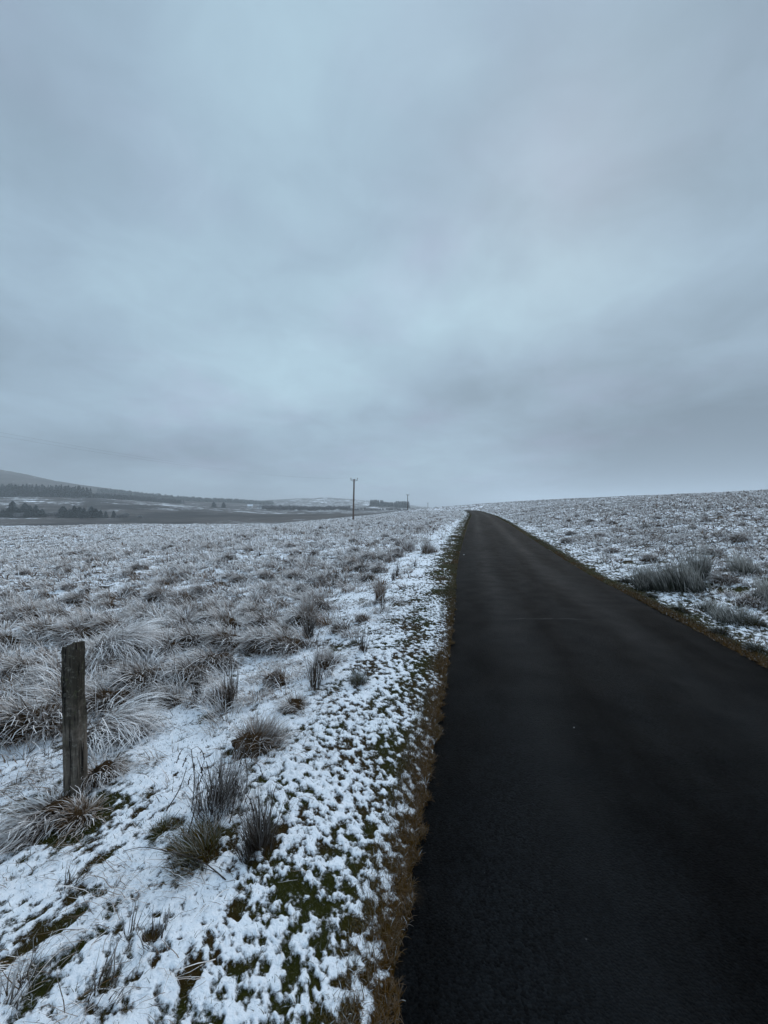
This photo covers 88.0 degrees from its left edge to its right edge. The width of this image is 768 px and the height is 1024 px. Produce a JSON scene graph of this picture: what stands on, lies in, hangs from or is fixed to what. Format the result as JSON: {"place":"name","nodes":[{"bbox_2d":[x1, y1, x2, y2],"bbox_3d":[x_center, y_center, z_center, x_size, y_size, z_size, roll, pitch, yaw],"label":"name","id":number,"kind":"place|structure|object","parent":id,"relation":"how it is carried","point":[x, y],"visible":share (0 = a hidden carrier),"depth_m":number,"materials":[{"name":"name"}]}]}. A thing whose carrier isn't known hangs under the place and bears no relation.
{"place":"outdoors","nodes":[
{"label":"outdoors","id":0,"kind":"place"},
{"bbox_2d":[0,470,767,1023],"bbox_3d":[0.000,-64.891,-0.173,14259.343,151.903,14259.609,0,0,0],"label":"ground","id":1,"kind":"structure","parent":0,"point":[230,950],"depth_m":2.07,"materials":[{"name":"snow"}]},
{"bbox_2d":[0,620,22,647],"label":"dark tussock","id":2,"kind":"object","parent":1,"relation":"on","point":[4,634],"visible":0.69,"depth_m":5.31,"materials":[{"name":"plant"}]},
{"bbox_2d":[0,642,38,670],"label":"dark tussock","id":3,"kind":"object","parent":1,"relation":"on","point":[8,654],"visible":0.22,"depth_m":4.57,"materials":[{"name":"plant"}]},
{"bbox_2d":[0,591,44,621],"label":"dark tussock","id":4,"kind":"object","parent":1,"relation":"on","point":[19,610],"visible":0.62,"depth_m":6.83,"materials":[{"name":"plant"}]},
{"bbox_2d":[0,647,50,683],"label":"dark tussock","id":5,"kind":"object","parent":1,"relation":"on","point":[19,665],"visible":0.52,"depth_m":4.21,"materials":[{"name":"plant"}]},
{"bbox_2d":[2,599,62,645],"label":"dark tussock","id":6,"kind":"object","parent":1,"relation":"on","point":[35,629],"visible":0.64,"depth_m":5.53,"materials":[{"name":"plant"}]},
{"bbox_2d":[0,932,70,1022],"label":"grass tussock","id":7,"kind":"object","parent":1,"relation":"on","point":[20,981],"depth_m":1.34,"materials":[{"name":"plant"}]},
{"bbox_2d":[18,689,61,724],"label":"grass tussock","id":8,"kind":"object","parent":1,"relation":"on","point":[45,701],"depth_m":3.40,"materials":[{"name":"plant"}]},
{"bbox_2d":[27,584,53,600],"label":"dark tussock","id":9,"kind":"object","parent":1,"relation":"on","point":[43,593],"visible":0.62,"depth_m":9.32,"materials":[{"name":"plant"}]},
{"bbox_2d":[0,779,86,860],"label":"grass tussock","id":10,"kind":"object","parent":1,"relation":"on","point":[30,819],"depth_m":2.16,"materials":[{"name":"plant"}]},
{"bbox_2d":[0,680,89,751],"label":"dark tussock","id":11,"kind":"object","parent":1,"relation":"on","point":[16,716],"visible":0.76,"depth_m":3.09,"materials":[{"name":"plant"}]},
{"bbox_2d":[0,483,92,497],"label":"conifer plantation","id":12,"kind":"object","parent":1,"relation":"on","point":[10,490],"visible":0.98,"depth_m":514.39,"materials":[{"name":"plant"}]},
{"bbox_2d":[27,598,72,620],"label":"dark tussock","id":13,"kind":"object","parent":1,"relation":"on","point":[55,612],"visible":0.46,"depth_m":6.83,"materials":[{"name":"plant"}]},
{"bbox_2d":[7,643,101,698],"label":"dark tussock","id":14,"kind":"object","parent":1,"relation":"on","point":[49,666],"visible":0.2,"depth_m":4.03,"materials":[{"name":"plant"}]},
{"bbox_2d":[2,654,111,707],"bbox_3d":[-2.974,1.614,3.635,0.703,0.617,0.853,0,0,-17],"label":"dark tussock","id":15,"kind":"object","parent":1,"relation":"on","point":[51,686],"visible":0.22,"depth_m":3.59,"materials":[{"name":"plant"}]},
{"bbox_2d":[52,580,77,591],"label":"dark tussock","id":16,"kind":"object","parent":1,"relation":"on","point":[70,587],"visible":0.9,"depth_m":10.12,"materials":[{"name":"plant"}]},
{"bbox_2d":[37,599,100,646],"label":"dark tussock","id":17,"kind":"object","parent":1,"relation":"on","point":[77,629],"visible":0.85,"depth_m":5.42,"materials":[{"name":"plant"}]},
{"bbox_2d":[57,641,88,798],"bbox_3d":[-1.905,1.333,2.447,0.145,1.081,0.105,0,0,8],"label":"fence post","id":18,"kind":"object","parent":1,"relation":"on","point":[74,737],"visible":0.84,"depth_m":2.41,"materials":[{"name":"wood"}]},
{"bbox_2d":[57,586,89,603],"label":"dark tussock","id":19,"kind":"object","parent":1,"relation":"on","point":[70,598],"visible":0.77,"depth_m":8.33,"materials":[{"name":"plant"}]},
{"bbox_2d":[36,780,113,850],"bbox_3d":[-1.709,1.662,2.202,0.436,0.217,0.420,0,0,0],"label":"grass tussock","id":20,"kind":"object","parent":1,"relation":"on","point":[80,811],"depth_m":2.20,"materials":[{"name":"plant"}]},
{"bbox_2d":[58,857,98,893],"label":"grass tussock","id":21,"kind":"object","parent":1,"relation":"on","point":[69,881],"depth_m":1.76,"materials":[{"name":"plant"}]},
{"bbox_2d":[51,604,116,628],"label":"dark tussock","id":22,"kind":"object","parent":1,"relation":"on","point":[86,616],"visible":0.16,"depth_m":5.86,"materials":[{"name":"plant"}]},
{"bbox_2d":[59,623,123,669],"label":"dark tussock","id":23,"kind":"object","parent":1,"relation":"on","point":[94,649],"visible":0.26,"depth_m":4.58,"materials":[{"name":"plant"}]},
{"bbox_2d":[52,671,132,717],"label":"dark tussock","id":24,"kind":"object","parent":1,"relation":"on","point":[103,696],"visible":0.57,"depth_m":3.60,"materials":[{"name":"plant"}]},
{"bbox_2d":[59,747,138,795],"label":"grass tussock","id":25,"kind":"object","parent":1,"relation":"on","point":[98,776],"depth_m":2.55,"materials":[{"name":"plant"}]},
{"bbox_2d":[90,585,117,603],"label":"dark tussock","id":26,"kind":"object","parent":1,"relation":"on","point":[102,595],"visible":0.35,"depth_m":8.22,"materials":[{"name":"plant"}]},
{"bbox_2d":[89,597,118,610],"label":"dark tussock","id":27,"kind":"object","parent":1,"relation":"on","point":[109,604],"visible":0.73,"depth_m":7.49,"materials":[{"name":"plant"}]},
{"bbox_2d":[77,606,134,636],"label":"dark tussock","id":28,"kind":"object","parent":1,"relation":"on","point":[100,624],"visible":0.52,"depth_m":5.63,"materials":[{"name":"plant"}]},
{"bbox_2d":[84,917,141,1011],"bbox_3d":[-0.888,1.514,1.333,0.160,0.166,0.207,0,0,0],"label":"grass tussock","id":29,"kind":"object","parent":1,"relation":"on","point":[102,973],"depth_m":1.32,"materials":[{"name":"plant"}]},
{"bbox_2d":[113,581,140,597],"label":"dark tussock","id":30,"kind":"object","parent":1,"relation":"on","point":[128,587],"visible":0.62,"depth_m":8.79,"materials":[{"name":"plant"}]},
{"bbox_2d":[113,565,140,577],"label":"dark tussock","id":31,"kind":"object","parent":1,"relation":"on","point":[130,572],"visible":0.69,"depth_m":11.86,"materials":[{"name":"plant"}]},
{"bbox_2d":[85,610,173,673],"bbox_3d":[-3.051,1.513,4.875,1.001,0.740,1.447,0,0,-30],"label":"grass tussock","id":32,"kind":"object","parent":1,"relation":"on","point":[128,633],"depth_m":4.73,"materials":[{"name":"plant"}]},
{"bbox_2d":[87,681,175,764],"bbox_3d":[-2.021,1.658,3.159,0.795,0.458,0.855,0,0,39],"label":"grass tussock","id":33,"kind":"object","parent":1,"relation":"on","point":[132,717],"depth_m":3.09,"materials":[{"name":"plant"}]},
{"bbox_2d":[86,650,178,695],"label":"dark tussock","id":34,"kind":"object","parent":1,"relation":"on","point":[137,674],"visible":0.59,"depth_m":3.98,"materials":[{"name":"plant"}]},
{"bbox_2d":[84,493,183,502],"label":"conifer plantation","id":35,"kind":"object","parent":1,"relation":"on","point":[127,497],"visible":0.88,"depth_m":639.08,"materials":[{"name":"plant"}]},
{"bbox_2d":[115,596,152,617],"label":"dark tussock","id":36,"kind":"object","parent":1,"relation":"on","point":[133,610],"visible":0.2,"depth_m":6.57,"materials":[{"name":"plant"}]},
{"bbox_2d":[115,887,155,941],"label":"grass tussock","id":37,"kind":"object","parent":1,"relation":"on","point":[132,919],"depth_m":1.50,"materials":[{"name":"plant"}]},
{"bbox_2d":[125,555,148,570],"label":"dark tussock","id":38,"kind":"object","parent":1,"relation":"on","point":[135,566],"visible":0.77,"depth_m":12.89,"materials":[{"name":"plant"}]},
{"bbox_2d":[116,607,160,624],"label":"dark tussock","id":39,"kind":"object","parent":1,"relation":"on","point":[139,617],"visible":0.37,"depth_m":6.12,"materials":[{"name":"plant"}]},
{"bbox_2d":[127,642,152,716],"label":"dead stalks","id":40,"kind":"object","parent":1,"relation":"on","point":[144,700],"visible":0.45,"depth_m":3.41,"materials":[{"name":"plant"}]},
{"bbox_2d":[130,905,171,955],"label":"grass tussock","id":41,"kind":"object","parent":1,"relation":"on","point":[162,928],"depth_m":1.47,"materials":[{"name":"plant"}]},
{"bbox_2d":[137,580,173,602],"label":"dark tussock","id":42,"kind":"object","parent":1,"relation":"on","point":[156,593],"visible":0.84,"depth_m":8.00,"materials":[{"name":"plant"}]},
{"bbox_2d":[138,618,185,657],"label":"dark tussock","id":43,"kind":"object","parent":1,"relation":"on","point":[165,643],"visible":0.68,"depth_m":4.92,"materials":[{"name":"plant"}]},
{"bbox_2d":[142,807,187,854],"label":"grass tussock","id":44,"kind":"object","parent":1,"relation":"on","point":[168,820],"depth_m":2.02,"materials":[{"name":"plant"}]},
{"bbox_2d":[144,672,193,708],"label":"grass tussock","id":45,"kind":"object","parent":1,"relation":"on","point":[167,699],"depth_m":3.64,"materials":[{"name":"plant"}]},
{"bbox_2d":[125,847,225,879],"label":"fallen stem","id":46,"kind":"object","parent":1,"relation":"on","point":[183,855],"visible":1,"depth_m":1.77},
{"bbox_2d":[160,608,196,631],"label":"dark tussock","id":47,"kind":"object","parent":1,"relation":"on","point":[180,620],"visible":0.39,"depth_m":5.97,"materials":[{"name":"plant"}]},
{"bbox_2d":[162,578,196,601],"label":"dark tussock","id":48,"kind":"object","parent":1,"relation":"on","point":[180,593],"visible":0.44,"depth_m":7.75,"materials":[{"name":"plant"}]},
{"bbox_2d":[96,488,273,504],"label":"conifer plantation","id":49,"kind":"object","parent":1,"relation":"on","point":[158,496],"visible":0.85,"depth_m":971.25,"materials":[{"name":"plant"}]},
{"bbox_2d":[148,638,222,686],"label":"dark tussock","id":50,"kind":"object","parent":1,"relation":"on","point":[182,670],"visible":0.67,"depth_m":4.11,"materials":[{"name":"plant"}]},
{"bbox_2d":[161,614,212,648],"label":"dark tussock","id":51,"kind":"object","parent":1,"relation":"on","point":[188,640],"visible":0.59,"depth_m":5.11,"materials":[{"name":"plant"}]},
{"bbox_2d":[176,746,204,808],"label":"seed stalk","id":52,"kind":"object","parent":1,"relation":"on","point":[193,768],"visible":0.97,"depth_m":2.15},
{"bbox_2d":[177,589,206,615],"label":"dark tussock","id":53,"kind":"object","parent":1,"relation":"on","point":[185,606],"visible":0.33,"depth_m":6.70,"materials":[{"name":"plant"}]},
{"bbox_2d":[150,807,236,886],"bbox_3d":[-0.872,1.524,1.859,0.405,0.191,0.412,0,0,0],"label":"grass tussock","id":54,"kind":"object","parent":1,"relation":"on","point":[196,841],"depth_m":1.85,"materials":[{"name":"plant"}]},
{"bbox_2d":[185,641,205,699],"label":"dead stalks","id":55,"kind":"object","parent":1,"relation":"on","point":[197,684],"visible":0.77,"depth_m":3.68,"materials":[{"name":"plant"}]},
{"bbox_2d":[183,577,212,596],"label":"dark tussock","id":56,"kind":"object","parent":1,"relation":"on","point":[198,586],"visible":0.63,"depth_m":8.34,"materials":[{"name":"plant"}]},
{"bbox_2d":[185,605,219,625],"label":"dark tussock","id":57,"kind":"object","parent":1,"relation":"on","point":[200,618],"visible":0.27,"depth_m":6.14,"materials":[{"name":"plant"}]},
{"bbox_2d":[198,762,219,812],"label":"seed stalk","id":58,"kind":"object","parent":1,"relation":"on","point":[211,784],"visible":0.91,"depth_m":2.12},
{"bbox_2d":[173,639,246,673],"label":"dark tussock","id":59,"kind":"object","parent":1,"relation":"on","point":[227,658],"visible":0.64,"depth_m":4.46,"materials":[{"name":"plant"}]},
{"bbox_2d":[171,734,258,827],"bbox_3d":[-0.897,1.452,2.157,0.481,0.349,0.469,0,0,-38],"label":"grass tussock","id":60,"kind":"object","parent":1,"relation":"on","point":[223,786],"depth_m":2.16,"materials":[{"name":"plant"}]},
{"bbox_2d":[189,612,240,652],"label":"dark tussock","id":61,"kind":"object","parent":1,"relation":"on","point":[220,637],"visible":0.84,"depth_m":5.13,"materials":[{"name":"plant"}]},
{"bbox_2d":[190,661,240,705],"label":"grass tussock","id":62,"kind":"object","parent":1,"relation":"on","point":[216,691],"depth_m":3.55,"materials":[{"name":"plant"}]},
{"bbox_2d":[195,595,240,630],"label":"dark tussock","id":63,"kind":"object","parent":1,"relation":"on","point":[223,619],"visible":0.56,"depth_m":5.99,"materials":[{"name":"plant"}]},
{"bbox_2d":[215,633,242,709],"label":"dead stalks","id":64,"kind":"object","parent":1,"relation":"on","point":[232,693],"visible":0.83,"depth_m":3.45,"materials":[{"name":"plant"}]},
{"bbox_2d":[232,599,264,619],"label":"dark tussock","id":65,"kind":"object","parent":1,"relation":"on","point":[244,609],"visible":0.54,"depth_m":6.60,"materials":[{"name":"plant"}]},
{"bbox_2d":[231,612,282,656],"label":"dark tussock","id":66,"kind":"object","parent":1,"relation":"on","point":[252,644],"visible":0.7,"depth_m":4.91,"materials":[{"name":"plant"}]},
{"bbox_2d":[233,606,285,628],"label":"dark tussock","id":67,"kind":"object","parent":1,"relation":"on","point":[261,620],"visible":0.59,"depth_m":5.98,"materials":[{"name":"plant"}]},
{"bbox_2d":[224,776,296,864],"bbox_3d":[-0.583,1.430,1.874,0.320,0.316,0.290,0,0,0],"label":"grass tussock","id":68,"kind":"object","parent":1,"relation":"on","point":[257,840],"depth_m":1.85,"materials":[{"name":"plant"}]},
{"bbox_2d":[221,701,300,760],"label":"grass tussock","id":69,"kind":"object","parent":1,"relation":"on","point":[257,733],"depth_m":2.74,"materials":[{"name":"plant"}]},
{"bbox_2d":[252,565,274,580],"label":"dark tussock","id":70,"kind":"object","parent":1,"relation":"on","point":[265,575],"visible":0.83,"depth_m":10.18,"materials":[{"name":"plant"}]},
{"bbox_2d":[251,578,277,595],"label":"dark tussock","id":71,"kind":"object","parent":1,"relation":"on","point":[265,587],"visible":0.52,"depth_m":8.42,"materials":[{"name":"plant"}]},
{"bbox_2d":[250,616,308,659],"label":"dark tussock","id":72,"kind":"object","parent":1,"relation":"on","point":[284,643],"visible":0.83,"depth_m":4.81,"materials":[{"name":"plant"}]},
{"bbox_2d":[258,649,300,689],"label":"grass tussock","id":73,"kind":"object","parent":1,"relation":"on","point":[270,676],"depth_m":3.81,"materials":[{"name":"plant"}]},
{"bbox_2d":[261,617,298,635],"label":"dark tussock","id":74,"kind":"object","parent":1,"relation":"on","point":[287,628],"visible":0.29,"depth_m":5.65,"materials":[{"name":"plant"}]},
{"bbox_2d":[271,686,315,714],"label":"grass tussock","id":75,"kind":"object","parent":1,"relation":"on","point":[298,701],"depth_m":3.25,"materials":[{"name":"plant"}]},
{"bbox_2d":[282,565,304,579],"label":"dark tussock","id":76,"kind":"object","parent":1,"relation":"on","point":[292,574],"visible":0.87,"depth_m":10.07,"materials":[{"name":"plant"}]},
{"bbox_2d":[276,600,325,626],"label":"dark tussock","id":77,"kind":"object","parent":1,"relation":"on","point":[297,618],"visible":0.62,"depth_m":5.96,"materials":[{"name":"plant"}]},
{"bbox_2d":[261,504,350,510],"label":"bare wood","id":78,"kind":"object","parent":1,"relation":"on","point":[297,507],"visible":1,"depth_m":583.24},
{"bbox_2d":[296,590,320,613],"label":"grass tussock","id":79,"kind":"object","parent":1,"relation":"on","point":[309,607],"depth_m":6.35,"materials":[{"name":"plant"}]},
{"bbox_2d":[301,614,317,638],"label":"grass tussock","id":80,"kind":"object","parent":1,"relation":"on","point":[312,627],"depth_m":5.29,"materials":[{"name":"plant"}]},
{"bbox_2d":[300,610,325,690],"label":"dead stalks","id":81,"kind":"object","parent":1,"relation":"on","point":[313,679],"visible":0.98,"depth_m":3.59,"materials":[{"name":"plant"}]},
{"bbox_2d":[292,589,337,612],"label":"dark tussock","id":82,"kind":"object","parent":1,"relation":"on","point":[322,603],"visible":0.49,"depth_m":6.86,"materials":[{"name":"plant"}]},
{"bbox_2d":[306,638,343,669],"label":"grass tussock","id":83,"kind":"object","parent":1,"relation":"on","point":[326,661],"depth_m":4.11,"materials":[{"name":"plant"}]},
{"bbox_2d":[345,667,370,687],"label":"grass tussock","id":84,"kind":"object","parent":1,"relation":"on","point":[357,681],"depth_m":3.60,"materials":[{"name":"plant"}]},
{"bbox_2d":[353,607,370,622],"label":"grass tussock","id":85,"kind":"object","parent":1,"relation":"on","point":[362,617],"depth_m":5.76,"materials":[{"name":"plant"}]},
{"bbox_2d":[356,611,369,652],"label":"dead stalks","id":86,"kind":"object","parent":1,"relation":"on","point":[361,647],"visible":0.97,"depth_m":4.47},
{"bbox_2d":[357,570,379,582],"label":"dark tussock","id":87,"kind":"object","parent":1,"relation":"on","point":[364,578],"visible":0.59,"depth_m":9.53,"materials":[{"name":"plant"}]},
{"bbox_2d":[371,572,388,601],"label":"grass tussock","id":88,"kind":"object","parent":1,"relation":"on","point":[378,592],"depth_m":6.94,"materials":[{"name":"plant"}]},
{"bbox_2d":[0,489,767,829],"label":"frosted grass","id":89,"kind":"structure","parent":1,"relation":"on","point":[176,537],"depth_m":14.04,"materials":[{"name":"plant"}]},
{"bbox_2d":[0,510,767,1023],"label":"verge turf","id":90,"kind":"structure","parent":1,"relation":"on","point":[434,730],"depth_m":2.09,"materials":[{"name":"plant"}]},
{"bbox_2d":[400,536,415,551],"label":"grass tussock","id":91,"kind":"object","parent":1,"relation":"on","point":[410,546],"depth_m":14.93,"materials":[{"name":"plant"}]},
{"bbox_2d":[418,534,442,553],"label":"grass tussock","id":92,"kind":"object","parent":1,"relation":"on","point":[429,548],"depth_m":13.58,"materials":[{"name":"plant"}]},
{"bbox_2d":[623,561,659,591],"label":"rush clump","id":93,"kind":"object","parent":1,"relation":"on","point":[639,581],"visible":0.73,"depth_m":8.04,"materials":[{"name":"plant"}]},
{"bbox_2d":[634,553,663,561],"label":"dark tussock","id":94,"kind":"object","parent":1,"relation":"on","point":[645,558],"visible":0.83,"depth_m":10.50,"materials":[{"name":"plant"}]},
{"bbox_2d":[644,554,711,593],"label":"rush clump","id":95,"kind":"object","parent":1,"relation":"on","point":[682,581],"visible":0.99,"depth_m":7.54,"materials":[{"name":"plant"}]},
{"bbox_2d":[671,536,719,580],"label":"rush clump","id":96,"kind":"object","parent":1,"relation":"on","point":[695,561],"visible":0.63,"depth_m":8.02,"materials":[{"name":"plant"}]},
{"bbox_2d":[691,594,723,613],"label":"rush clump","id":97,"kind":"object","parent":1,"relation":"on","point":[706,606],"visible":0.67,"depth_m":6.27,"materials":[{"name":"plant"}]},
{"bbox_2d":[694,545,726,555],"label":"dark tussock","id":98,"kind":"object","parent":1,"relation":"on","point":[715,551],"visible":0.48,"depth_m":10.23,"materials":[{"name":"plant"}]},
{"bbox_2d":[708,625,734,637],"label":"verge tuft","id":99,"kind":"object","parent":1,"relation":"on","point":[720,631],"visible":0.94,"depth_m":5.05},
{"bbox_2d":[704,568,743,585],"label":"dark tussock","id":100,"kind":"object","parent":1,"relation":"on","point":[721,579],"visible":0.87,"depth_m":7.49,"materials":[{"name":"plant"}]},
{"bbox_2d":[707,602,764,625],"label":"rush clump","id":101,"kind":"object","parent":1,"relation":"on","point":[730,616],"visible":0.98,"depth_m":5.68,"materials":[{"name":"plant"}]},
{"bbox_2d":[725,532,749,541],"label":"dark tussock","id":102,"kind":"object","parent":1,"relation":"on","point":[736,538],"visible":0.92,"depth_m":11.22,"materials":[{"name":"plant"}]},
{"bbox_2d":[717,550,766,575],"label":"rush clump","id":103,"kind":"object","parent":1,"relation":"on","point":[739,566],"visible":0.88,"depth_m":8.00,"materials":[{"name":"plant"}]},
{"bbox_2d":[729,592,767,609],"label":"dark tussock","id":104,"kind":"object","parent":1,"relation":"on","point":[743,600],"visible":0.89,"depth_m":6.17,"materials":[{"name":"plant"}]},
{"bbox_2d":[736,612,767,627],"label":"verge tuft","id":105,"kind":"object","parent":1,"relation":"on","point":[751,622],"visible":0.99,"depth_m":5.45,"materials":[{"name":"plant"}]},
{"bbox_2d":[741,638,767,654],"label":"verge tuft","id":106,"kind":"object","parent":1,"relation":"on","point":[754,647],"visible":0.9,"depth_m":4.46,"materials":[{"name":"plant"}]},
{"bbox_2d":[744,570,767,603],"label":"rush clump","id":107,"kind":"object","parent":1,"relation":"on","point":[763,592],"visible":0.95,"depth_m":6.31,"materials":[{"name":"plant"}]},
{"bbox_2d":[0,0,767,506],"label":"sky","id":108,"kind":"structure","parent":0,"point":[440,253],"materials":[{"name":"grey"}]},
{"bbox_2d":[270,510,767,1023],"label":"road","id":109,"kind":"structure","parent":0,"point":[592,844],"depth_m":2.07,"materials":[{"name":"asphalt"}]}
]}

